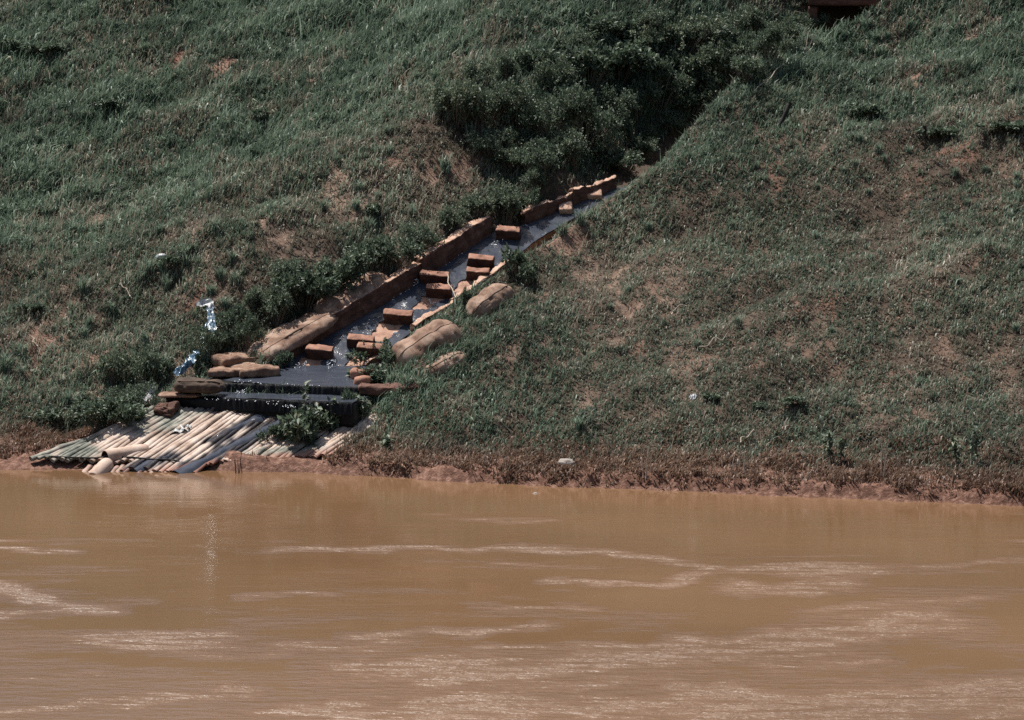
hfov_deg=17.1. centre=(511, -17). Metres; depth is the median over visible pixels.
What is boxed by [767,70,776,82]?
grass tussock
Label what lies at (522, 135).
shrub
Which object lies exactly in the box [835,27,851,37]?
grass tussock
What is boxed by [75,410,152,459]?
pole
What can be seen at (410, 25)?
grass tussock
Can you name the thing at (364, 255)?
shrub
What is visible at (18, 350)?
grass tussock
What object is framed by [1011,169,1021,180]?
grass tussock
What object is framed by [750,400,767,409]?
weed
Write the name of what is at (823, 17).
shrub
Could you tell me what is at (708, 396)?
weed
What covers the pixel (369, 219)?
grass tussock
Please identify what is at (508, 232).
baffle block
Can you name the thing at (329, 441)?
pole
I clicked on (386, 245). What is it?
shrub
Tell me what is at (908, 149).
grass tussock
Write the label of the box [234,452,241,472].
tall weed
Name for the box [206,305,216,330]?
plastic strip
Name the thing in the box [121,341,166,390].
shrub
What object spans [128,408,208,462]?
pole
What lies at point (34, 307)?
weed
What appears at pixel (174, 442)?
pole
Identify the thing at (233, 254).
grass tussock
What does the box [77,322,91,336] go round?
grass tussock
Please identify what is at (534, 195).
shrub
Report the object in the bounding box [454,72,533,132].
shrub
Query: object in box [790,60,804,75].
grass tussock
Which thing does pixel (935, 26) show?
grass tussock
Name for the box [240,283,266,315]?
shrub
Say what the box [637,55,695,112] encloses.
shrub
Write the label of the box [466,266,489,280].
baffle block
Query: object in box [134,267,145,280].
grass tussock
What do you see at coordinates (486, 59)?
grass tussock
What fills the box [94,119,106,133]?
grass tussock
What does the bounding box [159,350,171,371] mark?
grass tussock
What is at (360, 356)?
weed
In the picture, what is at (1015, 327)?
grass tussock
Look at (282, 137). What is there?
grass tussock
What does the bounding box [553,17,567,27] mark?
grass tussock
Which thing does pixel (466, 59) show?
grass tussock
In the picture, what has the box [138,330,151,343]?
grass tussock
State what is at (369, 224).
grass tussock
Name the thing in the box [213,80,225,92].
grass tussock
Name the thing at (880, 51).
grass tussock
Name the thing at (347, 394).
weed
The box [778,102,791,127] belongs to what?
stake
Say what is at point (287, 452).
pole
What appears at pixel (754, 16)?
shrub
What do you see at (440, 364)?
sandbag
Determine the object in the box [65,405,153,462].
pole
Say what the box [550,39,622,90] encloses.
shrub
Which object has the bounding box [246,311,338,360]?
sandbag
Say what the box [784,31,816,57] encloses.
tall weed
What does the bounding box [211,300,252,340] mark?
shrub
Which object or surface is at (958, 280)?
grass tussock
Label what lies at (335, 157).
grass tussock
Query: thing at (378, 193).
grass tussock
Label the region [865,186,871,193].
grass tussock
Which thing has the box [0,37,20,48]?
weed
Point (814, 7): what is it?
drain outlet
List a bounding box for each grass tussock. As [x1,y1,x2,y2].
[0,351,13,372]
[12,340,30,356]
[13,361,29,377]
[32,133,43,144]
[38,200,54,216]
[56,39,69,47]
[62,34,74,47]
[62,386,82,405]
[64,220,76,231]
[65,129,73,139]
[69,151,83,161]
[71,277,90,293]
[75,106,92,119]
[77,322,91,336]
[81,314,95,326]
[89,186,100,197]
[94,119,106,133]
[99,152,115,165]
[104,300,117,312]
[107,59,117,71]
[120,0,129,5]
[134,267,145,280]
[137,39,150,51]
[137,257,156,273]
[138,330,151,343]
[147,86,162,97]
[150,257,168,272]
[155,164,169,177]
[155,307,163,317]
[157,269,175,288]
[158,224,164,232]
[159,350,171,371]
[170,242,192,257]
[171,214,184,227]
[177,13,190,27]
[179,252,191,264]
[181,168,192,181]
[192,253,202,265]
[198,346,213,362]
[205,217,222,231]
[205,282,217,294]
[206,22,222,35]
[208,55,216,63]
[211,109,223,120]
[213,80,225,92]
[214,264,226,279]
[216,292,233,308]
[225,268,243,283]
[226,247,239,261]
[245,228,253,238]
[251,86,263,93]
[253,81,268,93]
[262,200,275,212]
[278,132,289,143]
[309,50,322,61]
[318,196,330,211]
[332,152,341,162]
[352,178,366,192]
[352,196,362,210]
[355,82,369,98]
[363,216,376,230]
[364,216,376,223]
[369,142,386,155]
[374,189,383,198]
[383,123,392,133]
[384,88,397,96]
[384,370,399,382]
[385,144,394,154]
[392,14,408,31]
[399,369,413,385]
[404,21,417,30]
[404,202,419,216]
[411,69,419,80]
[414,376,427,388]
[429,64,441,81]
[433,153,454,172]
[441,111,452,119]
[443,77,457,89]
[447,4,458,15]
[454,6,465,19]
[455,112,468,124]
[461,56,475,67]
[464,118,478,137]
[473,14,490,25]
[476,125,494,137]
[481,54,491,63]
[495,71,504,81]
[526,7,538,16]
[540,10,550,23]
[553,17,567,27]
[555,220,569,235]
[561,23,575,35]
[573,415,587,429]
[574,208,589,224]
[624,284,629,291]
[643,220,655,229]
[687,0,699,12]
[692,337,701,346]
[707,2,718,11]
[719,101,728,110]
[727,218,737,227]
[730,315,743,325]
[737,1,751,15]
[738,82,755,93]
[749,159,760,167]
[764,101,770,109]
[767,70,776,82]
[769,59,785,78]
[774,143,779,151]
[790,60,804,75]
[809,229,822,238]
[812,34,828,49]
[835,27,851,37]
[851,157,859,166]
[854,130,864,141]
[858,12,874,28]
[864,73,875,81]
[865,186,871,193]
[870,27,881,42]
[872,41,886,56]
[873,140,884,152]
[879,152,887,161]
[884,31,892,38]
[904,145,911,153]
[915,375,925,385]
[918,47,931,57]
[930,20,939,33]
[938,211,946,220]
[951,165,961,176]
[954,276,961,283]
[963,196,971,205]
[970,225,980,234]
[980,162,989,172]
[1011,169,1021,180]
[1011,321,1021,331]
[1012,178,1022,187]
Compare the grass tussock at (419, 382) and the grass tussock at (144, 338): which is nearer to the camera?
the grass tussock at (419, 382)
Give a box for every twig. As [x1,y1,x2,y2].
[447,274,455,297]
[699,331,729,347]
[740,429,754,442]
[754,63,784,90]
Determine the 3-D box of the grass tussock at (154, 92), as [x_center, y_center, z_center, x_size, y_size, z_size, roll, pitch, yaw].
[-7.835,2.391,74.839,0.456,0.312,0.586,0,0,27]
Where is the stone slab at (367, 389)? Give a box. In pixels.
[358,382,426,395]
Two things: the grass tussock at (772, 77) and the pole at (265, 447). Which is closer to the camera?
the pole at (265, 447)
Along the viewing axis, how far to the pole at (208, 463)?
60.77 m
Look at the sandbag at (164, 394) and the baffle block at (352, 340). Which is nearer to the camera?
the sandbag at (164, 394)
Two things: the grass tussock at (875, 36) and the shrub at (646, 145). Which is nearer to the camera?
the shrub at (646, 145)
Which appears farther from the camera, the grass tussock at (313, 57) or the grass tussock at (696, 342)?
the grass tussock at (313, 57)
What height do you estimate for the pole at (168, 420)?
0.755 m
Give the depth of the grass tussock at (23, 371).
63.59 m
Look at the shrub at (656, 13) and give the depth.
74.38 m
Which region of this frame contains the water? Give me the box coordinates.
[0,470,1023,719]
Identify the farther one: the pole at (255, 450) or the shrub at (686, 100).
the shrub at (686, 100)
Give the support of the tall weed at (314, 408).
on the hillside
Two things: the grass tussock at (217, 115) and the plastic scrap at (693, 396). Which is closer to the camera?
the plastic scrap at (693, 396)
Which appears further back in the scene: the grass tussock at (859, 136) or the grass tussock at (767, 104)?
the grass tussock at (767, 104)
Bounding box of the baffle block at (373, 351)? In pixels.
[356,342,383,357]
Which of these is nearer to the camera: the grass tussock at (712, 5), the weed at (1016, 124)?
the weed at (1016, 124)
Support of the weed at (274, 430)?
on the hillside
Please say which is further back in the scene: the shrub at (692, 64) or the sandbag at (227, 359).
the shrub at (692, 64)
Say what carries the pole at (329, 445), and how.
on the hillside
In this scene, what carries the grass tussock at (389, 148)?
on the hillside
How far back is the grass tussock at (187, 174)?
70.11 m
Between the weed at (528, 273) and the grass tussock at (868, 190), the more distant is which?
the grass tussock at (868, 190)
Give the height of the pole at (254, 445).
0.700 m
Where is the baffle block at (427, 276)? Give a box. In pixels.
[419,269,449,283]
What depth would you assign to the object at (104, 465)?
59.32 m
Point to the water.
(204, 594)
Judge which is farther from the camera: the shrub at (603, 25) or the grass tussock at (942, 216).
the shrub at (603, 25)
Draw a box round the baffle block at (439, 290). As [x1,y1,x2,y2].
[426,283,452,298]
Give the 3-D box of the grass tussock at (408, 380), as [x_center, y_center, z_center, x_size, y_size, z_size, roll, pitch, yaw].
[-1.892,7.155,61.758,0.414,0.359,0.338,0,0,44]
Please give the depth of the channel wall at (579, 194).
68.89 m
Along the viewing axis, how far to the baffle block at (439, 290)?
65.72 m
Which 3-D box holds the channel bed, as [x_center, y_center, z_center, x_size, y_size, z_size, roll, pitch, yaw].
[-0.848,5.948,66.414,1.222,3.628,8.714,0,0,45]
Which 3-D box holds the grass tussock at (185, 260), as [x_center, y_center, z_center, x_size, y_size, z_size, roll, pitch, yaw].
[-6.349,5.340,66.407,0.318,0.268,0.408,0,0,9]
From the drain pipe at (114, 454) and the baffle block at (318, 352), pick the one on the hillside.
the drain pipe at (114, 454)
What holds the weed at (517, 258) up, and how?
on the hillside
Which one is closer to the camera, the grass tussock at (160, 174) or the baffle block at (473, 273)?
the baffle block at (473, 273)
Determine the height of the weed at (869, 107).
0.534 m
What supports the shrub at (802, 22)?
on the hillside
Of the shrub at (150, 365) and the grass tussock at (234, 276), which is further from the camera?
the grass tussock at (234, 276)
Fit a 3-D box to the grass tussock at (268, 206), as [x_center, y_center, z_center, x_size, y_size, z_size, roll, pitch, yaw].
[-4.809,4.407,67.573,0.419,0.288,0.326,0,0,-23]
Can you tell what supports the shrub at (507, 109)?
on the hillside
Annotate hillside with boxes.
[0,0,1023,506]
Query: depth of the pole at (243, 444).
60.16 m
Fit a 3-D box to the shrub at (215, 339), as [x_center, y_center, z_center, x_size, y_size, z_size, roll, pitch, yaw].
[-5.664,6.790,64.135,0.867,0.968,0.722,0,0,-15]
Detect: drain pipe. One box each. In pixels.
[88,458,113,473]
[101,444,148,464]
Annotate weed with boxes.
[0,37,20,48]
[12,302,45,312]
[14,42,66,54]
[86,97,118,109]
[159,254,181,267]
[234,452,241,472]
[248,105,268,121]
[255,419,286,442]
[273,349,293,367]
[277,406,321,450]
[299,380,310,412]
[306,402,321,434]
[316,408,340,433]
[325,396,337,415]
[334,386,360,399]
[345,337,392,364]
[346,363,389,383]
[355,394,371,419]
[363,201,381,217]
[375,343,400,368]
[378,428,392,449]
[460,285,476,306]
[500,242,528,279]
[516,261,538,286]
[641,444,651,478]
[701,391,721,401]
[725,445,744,469]
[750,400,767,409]
[777,394,808,405]
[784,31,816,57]
[821,429,847,461]
[847,99,884,119]
[880,441,899,478]
[913,125,960,139]
[949,423,981,464]
[971,120,1023,133]
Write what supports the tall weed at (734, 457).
on the hillside
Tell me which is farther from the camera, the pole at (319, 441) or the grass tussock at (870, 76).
the grass tussock at (870, 76)
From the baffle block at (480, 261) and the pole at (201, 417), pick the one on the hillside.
the pole at (201, 417)
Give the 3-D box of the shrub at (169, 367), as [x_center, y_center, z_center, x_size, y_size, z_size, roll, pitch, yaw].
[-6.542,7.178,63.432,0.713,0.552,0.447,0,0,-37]
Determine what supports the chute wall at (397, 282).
on the hillside
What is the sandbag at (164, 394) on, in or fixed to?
on the weir step at (353, 419)
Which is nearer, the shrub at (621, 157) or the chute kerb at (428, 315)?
the chute kerb at (428, 315)
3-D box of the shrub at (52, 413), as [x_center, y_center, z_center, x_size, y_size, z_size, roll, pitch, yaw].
[-8.008,7.924,61.933,1.616,0.689,0.896,0,0,37]
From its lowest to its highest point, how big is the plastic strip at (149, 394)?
0.317 m
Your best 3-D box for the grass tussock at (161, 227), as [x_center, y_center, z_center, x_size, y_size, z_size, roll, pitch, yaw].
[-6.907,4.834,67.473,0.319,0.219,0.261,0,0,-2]
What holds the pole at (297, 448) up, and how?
on the hillside
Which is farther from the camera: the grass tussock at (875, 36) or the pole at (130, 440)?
the grass tussock at (875, 36)
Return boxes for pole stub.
[82,464,92,471]
[110,465,119,471]
[115,464,125,471]
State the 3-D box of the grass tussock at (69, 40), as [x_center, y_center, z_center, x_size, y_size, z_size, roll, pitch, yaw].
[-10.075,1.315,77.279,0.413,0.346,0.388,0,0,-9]
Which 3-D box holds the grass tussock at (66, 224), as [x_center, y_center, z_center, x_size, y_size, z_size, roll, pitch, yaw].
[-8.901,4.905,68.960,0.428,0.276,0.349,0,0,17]
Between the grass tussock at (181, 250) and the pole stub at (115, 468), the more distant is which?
the grass tussock at (181, 250)
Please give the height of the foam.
2.671 m
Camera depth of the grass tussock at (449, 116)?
70.30 m
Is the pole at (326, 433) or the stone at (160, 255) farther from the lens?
the stone at (160, 255)
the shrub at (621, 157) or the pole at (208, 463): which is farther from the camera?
the shrub at (621, 157)
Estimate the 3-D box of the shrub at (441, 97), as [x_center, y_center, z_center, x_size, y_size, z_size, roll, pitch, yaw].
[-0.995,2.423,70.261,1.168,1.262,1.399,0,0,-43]
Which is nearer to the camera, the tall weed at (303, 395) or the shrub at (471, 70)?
the tall weed at (303, 395)
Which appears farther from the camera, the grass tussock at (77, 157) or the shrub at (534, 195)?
the grass tussock at (77, 157)
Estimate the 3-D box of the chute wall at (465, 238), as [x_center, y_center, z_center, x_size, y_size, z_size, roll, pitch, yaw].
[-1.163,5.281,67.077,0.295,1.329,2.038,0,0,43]
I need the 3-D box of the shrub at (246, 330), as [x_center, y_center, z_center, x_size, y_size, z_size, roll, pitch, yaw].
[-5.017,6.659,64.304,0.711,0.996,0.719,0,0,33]
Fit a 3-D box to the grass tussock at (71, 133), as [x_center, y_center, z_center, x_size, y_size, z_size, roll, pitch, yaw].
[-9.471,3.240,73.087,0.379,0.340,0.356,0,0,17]
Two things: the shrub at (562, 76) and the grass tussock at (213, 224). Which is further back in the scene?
the shrub at (562, 76)
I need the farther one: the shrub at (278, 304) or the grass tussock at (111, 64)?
the grass tussock at (111, 64)
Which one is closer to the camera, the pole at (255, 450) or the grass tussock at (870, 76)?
the pole at (255, 450)
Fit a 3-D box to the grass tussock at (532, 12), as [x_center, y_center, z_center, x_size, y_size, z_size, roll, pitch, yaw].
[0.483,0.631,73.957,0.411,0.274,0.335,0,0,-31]
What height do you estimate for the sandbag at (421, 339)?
0.979 m
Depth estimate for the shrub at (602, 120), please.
70.36 m
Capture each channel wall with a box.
[520,192,572,224]
[568,175,616,204]
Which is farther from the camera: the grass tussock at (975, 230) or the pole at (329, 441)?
the grass tussock at (975, 230)
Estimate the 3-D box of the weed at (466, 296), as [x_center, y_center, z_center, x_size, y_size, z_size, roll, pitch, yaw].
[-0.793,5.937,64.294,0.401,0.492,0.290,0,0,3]
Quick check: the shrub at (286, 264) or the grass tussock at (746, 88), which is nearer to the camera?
the shrub at (286, 264)
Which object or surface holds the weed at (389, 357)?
on the hillside
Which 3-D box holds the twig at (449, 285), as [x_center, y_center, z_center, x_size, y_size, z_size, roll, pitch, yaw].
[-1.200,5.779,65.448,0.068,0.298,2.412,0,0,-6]
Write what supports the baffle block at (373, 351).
on the channel bed
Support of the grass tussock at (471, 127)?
on the hillside
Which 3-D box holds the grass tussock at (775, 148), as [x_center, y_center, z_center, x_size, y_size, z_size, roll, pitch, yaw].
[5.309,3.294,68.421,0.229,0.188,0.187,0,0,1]
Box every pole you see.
[29,438,84,460]
[37,433,94,459]
[44,436,88,458]
[49,423,114,458]
[50,418,127,462]
[59,419,128,460]
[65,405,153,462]
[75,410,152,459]
[78,412,155,461]
[86,415,159,460]
[89,415,165,463]
[97,406,182,461]
[113,407,193,463]
[113,407,199,463]
[120,407,214,471]
[121,408,204,462]
[126,407,188,445]
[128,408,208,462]
[129,410,219,469]
[134,410,223,470]
[144,410,229,469]
[147,411,235,471]
[152,412,238,471]
[158,412,243,471]
[165,413,248,471]
[169,412,254,472]
[180,414,255,467]
[193,421,262,472]
[205,420,254,456]
[206,416,271,465]
[209,417,275,465]
[219,417,277,462]
[223,437,259,460]
[228,434,270,460]
[245,436,273,453]
[249,437,275,453]
[253,435,285,454]
[261,439,283,455]
[263,439,289,455]
[270,441,291,456]
[271,436,304,456]
[280,428,323,456]
[285,426,330,456]
[291,428,333,456]
[296,426,341,457]
[299,411,368,457]
[307,412,371,458]
[312,413,376,458]
[321,416,377,455]
[324,419,378,456]
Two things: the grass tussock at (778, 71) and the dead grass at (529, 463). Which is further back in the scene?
the grass tussock at (778, 71)
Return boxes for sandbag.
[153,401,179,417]
[158,391,201,397]
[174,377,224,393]
[208,366,243,377]
[209,351,257,366]
[229,362,279,377]
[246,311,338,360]
[312,271,388,312]
[392,319,461,366]
[423,351,465,375]
[465,283,514,318]
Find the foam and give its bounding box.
[207,239,502,407]
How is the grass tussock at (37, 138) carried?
on the hillside
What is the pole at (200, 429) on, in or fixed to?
on the hillside
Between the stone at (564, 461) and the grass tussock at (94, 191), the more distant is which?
the grass tussock at (94, 191)
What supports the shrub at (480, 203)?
on the hillside
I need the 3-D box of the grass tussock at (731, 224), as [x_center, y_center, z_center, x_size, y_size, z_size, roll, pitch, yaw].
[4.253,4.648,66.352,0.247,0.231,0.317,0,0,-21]
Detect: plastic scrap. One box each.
[173,350,198,375]
[196,298,215,309]
[689,394,696,399]
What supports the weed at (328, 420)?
on the hillside
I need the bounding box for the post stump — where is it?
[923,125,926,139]
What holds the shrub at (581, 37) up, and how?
on the hillside
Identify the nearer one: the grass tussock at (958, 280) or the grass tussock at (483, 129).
the grass tussock at (958, 280)
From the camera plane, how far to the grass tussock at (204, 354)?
63.98 m
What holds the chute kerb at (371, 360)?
on the hillside
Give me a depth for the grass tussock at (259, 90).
73.94 m
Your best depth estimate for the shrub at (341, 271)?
65.47 m
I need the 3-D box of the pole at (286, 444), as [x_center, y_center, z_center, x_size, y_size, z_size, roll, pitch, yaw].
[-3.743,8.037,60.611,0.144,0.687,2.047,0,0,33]
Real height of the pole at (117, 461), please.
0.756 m
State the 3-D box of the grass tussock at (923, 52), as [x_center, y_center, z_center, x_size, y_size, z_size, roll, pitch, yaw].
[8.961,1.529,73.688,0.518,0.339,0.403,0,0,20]
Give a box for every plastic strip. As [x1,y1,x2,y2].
[144,385,155,402]
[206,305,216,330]
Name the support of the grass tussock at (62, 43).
on the hillside
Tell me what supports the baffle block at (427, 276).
on the channel bed
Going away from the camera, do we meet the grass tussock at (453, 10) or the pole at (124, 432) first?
the pole at (124, 432)
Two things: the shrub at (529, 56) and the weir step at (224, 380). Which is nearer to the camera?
the weir step at (224, 380)
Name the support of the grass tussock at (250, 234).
on the hillside
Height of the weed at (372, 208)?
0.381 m
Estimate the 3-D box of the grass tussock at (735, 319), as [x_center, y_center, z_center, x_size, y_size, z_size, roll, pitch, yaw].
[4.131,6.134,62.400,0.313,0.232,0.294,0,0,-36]
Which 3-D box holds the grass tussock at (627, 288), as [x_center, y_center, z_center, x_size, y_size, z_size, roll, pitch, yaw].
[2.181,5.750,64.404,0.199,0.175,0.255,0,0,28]
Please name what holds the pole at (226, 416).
on the hillside
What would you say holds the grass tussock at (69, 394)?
on the hillside
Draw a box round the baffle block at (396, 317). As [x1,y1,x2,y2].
[383,308,413,324]
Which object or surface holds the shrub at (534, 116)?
on the hillside
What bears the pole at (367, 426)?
on the hillside
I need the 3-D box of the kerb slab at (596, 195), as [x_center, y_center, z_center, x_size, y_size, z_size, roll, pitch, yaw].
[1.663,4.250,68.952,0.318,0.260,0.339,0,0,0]
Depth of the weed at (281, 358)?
63.57 m
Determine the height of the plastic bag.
0.140 m
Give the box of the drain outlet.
[808,0,882,33]
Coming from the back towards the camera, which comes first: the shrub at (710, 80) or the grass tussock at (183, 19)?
the grass tussock at (183, 19)
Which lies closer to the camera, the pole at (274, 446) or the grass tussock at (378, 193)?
the pole at (274, 446)
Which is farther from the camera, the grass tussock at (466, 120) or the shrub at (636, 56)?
the shrub at (636, 56)
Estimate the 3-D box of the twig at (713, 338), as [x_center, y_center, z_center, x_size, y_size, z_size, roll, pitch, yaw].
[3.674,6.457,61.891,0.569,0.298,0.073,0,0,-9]
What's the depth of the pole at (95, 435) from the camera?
60.35 m
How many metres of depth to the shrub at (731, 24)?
75.54 m
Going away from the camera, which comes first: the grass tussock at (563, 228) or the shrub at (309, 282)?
the shrub at (309, 282)
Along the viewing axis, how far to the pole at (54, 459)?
59.97 m
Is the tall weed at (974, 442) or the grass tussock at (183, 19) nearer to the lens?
the tall weed at (974, 442)
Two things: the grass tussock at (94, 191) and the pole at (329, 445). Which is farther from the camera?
the grass tussock at (94, 191)
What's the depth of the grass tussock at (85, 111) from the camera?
73.82 m
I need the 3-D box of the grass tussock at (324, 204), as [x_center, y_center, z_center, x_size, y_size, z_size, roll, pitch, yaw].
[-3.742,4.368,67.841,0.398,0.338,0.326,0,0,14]
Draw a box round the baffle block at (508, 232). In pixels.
[495,225,520,239]
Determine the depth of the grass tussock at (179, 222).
67.51 m
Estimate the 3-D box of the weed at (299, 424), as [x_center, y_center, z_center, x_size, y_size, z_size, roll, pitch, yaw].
[-3.789,7.941,60.424,0.879,0.904,0.939,0,0,34]
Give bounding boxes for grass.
[0,388,1023,501]
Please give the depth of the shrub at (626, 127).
71.70 m
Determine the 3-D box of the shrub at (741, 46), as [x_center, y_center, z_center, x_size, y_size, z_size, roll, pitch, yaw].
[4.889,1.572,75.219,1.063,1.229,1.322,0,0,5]
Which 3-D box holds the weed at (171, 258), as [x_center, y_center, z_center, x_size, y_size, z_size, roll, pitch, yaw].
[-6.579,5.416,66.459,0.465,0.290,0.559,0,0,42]
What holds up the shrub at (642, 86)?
on the hillside
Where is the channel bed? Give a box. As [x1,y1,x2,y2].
[298,217,576,365]
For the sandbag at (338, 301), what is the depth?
65.31 m
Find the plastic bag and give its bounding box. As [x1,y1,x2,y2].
[171,424,190,433]
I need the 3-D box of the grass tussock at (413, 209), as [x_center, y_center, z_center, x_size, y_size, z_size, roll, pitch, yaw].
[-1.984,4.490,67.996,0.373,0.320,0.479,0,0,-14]
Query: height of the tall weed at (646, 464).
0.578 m
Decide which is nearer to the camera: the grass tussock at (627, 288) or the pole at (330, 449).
the pole at (330, 449)
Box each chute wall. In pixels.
[288,261,420,361]
[413,216,492,270]
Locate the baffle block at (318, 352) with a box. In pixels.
[305,344,333,360]
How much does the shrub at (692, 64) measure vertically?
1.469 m
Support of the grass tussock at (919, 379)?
on the hillside
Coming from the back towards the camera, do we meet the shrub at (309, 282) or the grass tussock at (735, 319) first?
the shrub at (309, 282)
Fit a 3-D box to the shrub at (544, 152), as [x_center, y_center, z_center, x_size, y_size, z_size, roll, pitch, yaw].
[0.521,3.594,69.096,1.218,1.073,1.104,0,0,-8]
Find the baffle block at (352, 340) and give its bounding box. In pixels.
[346,333,374,347]
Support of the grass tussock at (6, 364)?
on the hillside
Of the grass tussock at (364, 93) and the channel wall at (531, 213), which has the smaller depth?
the channel wall at (531, 213)
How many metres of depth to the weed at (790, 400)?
59.84 m
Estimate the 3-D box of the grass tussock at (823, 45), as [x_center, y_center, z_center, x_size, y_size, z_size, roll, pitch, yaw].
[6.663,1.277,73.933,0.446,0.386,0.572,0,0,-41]
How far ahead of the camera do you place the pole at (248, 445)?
60.20 m
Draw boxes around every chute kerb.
[359,350,388,365]
[410,300,452,333]
[450,261,508,300]
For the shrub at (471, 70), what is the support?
on the hillside
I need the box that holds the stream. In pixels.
[133,187,624,473]
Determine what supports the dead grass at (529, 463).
on the hillside
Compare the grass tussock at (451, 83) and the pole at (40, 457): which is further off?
the grass tussock at (451, 83)
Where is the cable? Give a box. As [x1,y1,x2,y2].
[51,456,178,461]
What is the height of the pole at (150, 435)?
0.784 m
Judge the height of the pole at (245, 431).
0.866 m
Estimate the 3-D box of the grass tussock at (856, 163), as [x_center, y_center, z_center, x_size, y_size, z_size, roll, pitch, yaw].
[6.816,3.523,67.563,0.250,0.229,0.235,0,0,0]
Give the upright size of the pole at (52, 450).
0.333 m
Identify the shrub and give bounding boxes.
[28,402,98,430]
[69,393,148,431]
[95,343,139,383]
[102,377,159,406]
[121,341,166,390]
[151,354,174,379]
[187,319,231,354]
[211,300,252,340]
[226,311,265,351]
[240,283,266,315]
[257,282,294,327]
[264,253,310,279]
[269,265,344,311]
[313,254,364,291]
[341,239,379,279]
[363,231,428,269]
[395,217,445,251]
[429,70,493,127]
[435,204,471,233]
[450,189,495,219]
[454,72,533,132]
[457,58,494,85]
[460,126,522,159]
[486,179,525,225]
[488,48,518,81]
[494,137,533,170]
[495,83,533,132]
[500,126,530,146]
[508,135,564,179]
[511,43,561,72]
[515,185,541,214]
[516,77,602,137]
[519,167,548,189]
[529,55,580,98]
[548,25,595,51]
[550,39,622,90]
[552,126,591,171]
[555,92,624,153]
[580,34,658,84]
[583,123,625,167]
[586,12,639,42]
[595,83,641,130]
[600,145,644,175]
[613,17,669,56]
[613,70,663,126]
[615,111,636,148]
[627,133,662,161]
[628,6,670,33]
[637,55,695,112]
[642,124,660,140]
[657,107,693,136]
[658,9,729,56]
[663,37,710,91]
[671,85,720,117]
[686,5,750,48]
[686,68,728,99]
[693,35,737,87]
[716,27,755,73]
[729,51,765,83]
[733,2,765,35]
[735,28,774,54]
[745,22,798,64]
[761,19,810,33]
[764,15,803,46]
[779,10,822,32]
[789,9,812,25]
[801,9,831,28]
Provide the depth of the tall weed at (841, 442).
57.65 m
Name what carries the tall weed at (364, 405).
on the hillside
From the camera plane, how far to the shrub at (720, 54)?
74.22 m
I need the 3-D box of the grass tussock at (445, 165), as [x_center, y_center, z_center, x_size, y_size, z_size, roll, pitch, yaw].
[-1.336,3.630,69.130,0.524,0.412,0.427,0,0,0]
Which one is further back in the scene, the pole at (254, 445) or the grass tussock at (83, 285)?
the grass tussock at (83, 285)
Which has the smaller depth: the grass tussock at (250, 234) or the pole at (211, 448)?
the pole at (211, 448)
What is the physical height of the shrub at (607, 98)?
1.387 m
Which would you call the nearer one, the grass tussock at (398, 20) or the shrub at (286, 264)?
the shrub at (286, 264)
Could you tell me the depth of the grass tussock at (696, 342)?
62.04 m
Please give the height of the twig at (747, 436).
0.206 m
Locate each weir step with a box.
[166,396,369,426]
[206,377,372,394]
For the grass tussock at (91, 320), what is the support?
on the hillside
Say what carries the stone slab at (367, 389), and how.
on the hillside
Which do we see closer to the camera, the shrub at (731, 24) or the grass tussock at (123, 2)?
the shrub at (731, 24)
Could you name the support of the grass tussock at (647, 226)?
on the hillside
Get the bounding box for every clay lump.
[350,367,373,382]
[353,375,370,384]
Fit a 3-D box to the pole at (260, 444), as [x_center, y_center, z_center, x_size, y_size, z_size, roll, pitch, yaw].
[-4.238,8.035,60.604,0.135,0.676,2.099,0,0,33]
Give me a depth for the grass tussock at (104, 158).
72.04 m
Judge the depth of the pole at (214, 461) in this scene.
59.98 m
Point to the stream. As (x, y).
(335, 380)
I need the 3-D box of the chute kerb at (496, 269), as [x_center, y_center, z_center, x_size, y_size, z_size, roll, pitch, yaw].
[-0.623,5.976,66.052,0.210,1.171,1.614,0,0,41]
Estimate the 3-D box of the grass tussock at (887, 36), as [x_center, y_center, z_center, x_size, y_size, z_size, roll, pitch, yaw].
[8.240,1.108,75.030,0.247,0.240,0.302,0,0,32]
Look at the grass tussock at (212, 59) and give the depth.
76.07 m
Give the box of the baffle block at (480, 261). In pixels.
[466,253,494,268]
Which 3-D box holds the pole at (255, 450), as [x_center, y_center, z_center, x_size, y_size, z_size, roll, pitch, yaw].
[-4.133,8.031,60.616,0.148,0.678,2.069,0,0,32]
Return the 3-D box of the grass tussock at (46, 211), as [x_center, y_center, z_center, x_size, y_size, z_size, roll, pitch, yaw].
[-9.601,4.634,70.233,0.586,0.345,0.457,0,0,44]
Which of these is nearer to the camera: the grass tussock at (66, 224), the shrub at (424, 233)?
the shrub at (424, 233)
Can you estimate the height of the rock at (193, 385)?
0.302 m
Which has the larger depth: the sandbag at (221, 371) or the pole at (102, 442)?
the sandbag at (221, 371)
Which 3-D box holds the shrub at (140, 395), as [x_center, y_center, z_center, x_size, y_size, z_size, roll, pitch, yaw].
[-6.862,7.542,61.792,0.810,0.808,1.193,0,0,32]
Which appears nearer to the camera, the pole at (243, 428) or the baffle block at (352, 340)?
the pole at (243, 428)
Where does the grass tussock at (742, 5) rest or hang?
on the hillside
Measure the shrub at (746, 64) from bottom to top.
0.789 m
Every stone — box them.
[155,253,166,259]
[558,458,574,466]
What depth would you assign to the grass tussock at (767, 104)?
69.76 m
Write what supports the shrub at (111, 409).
on the hillside

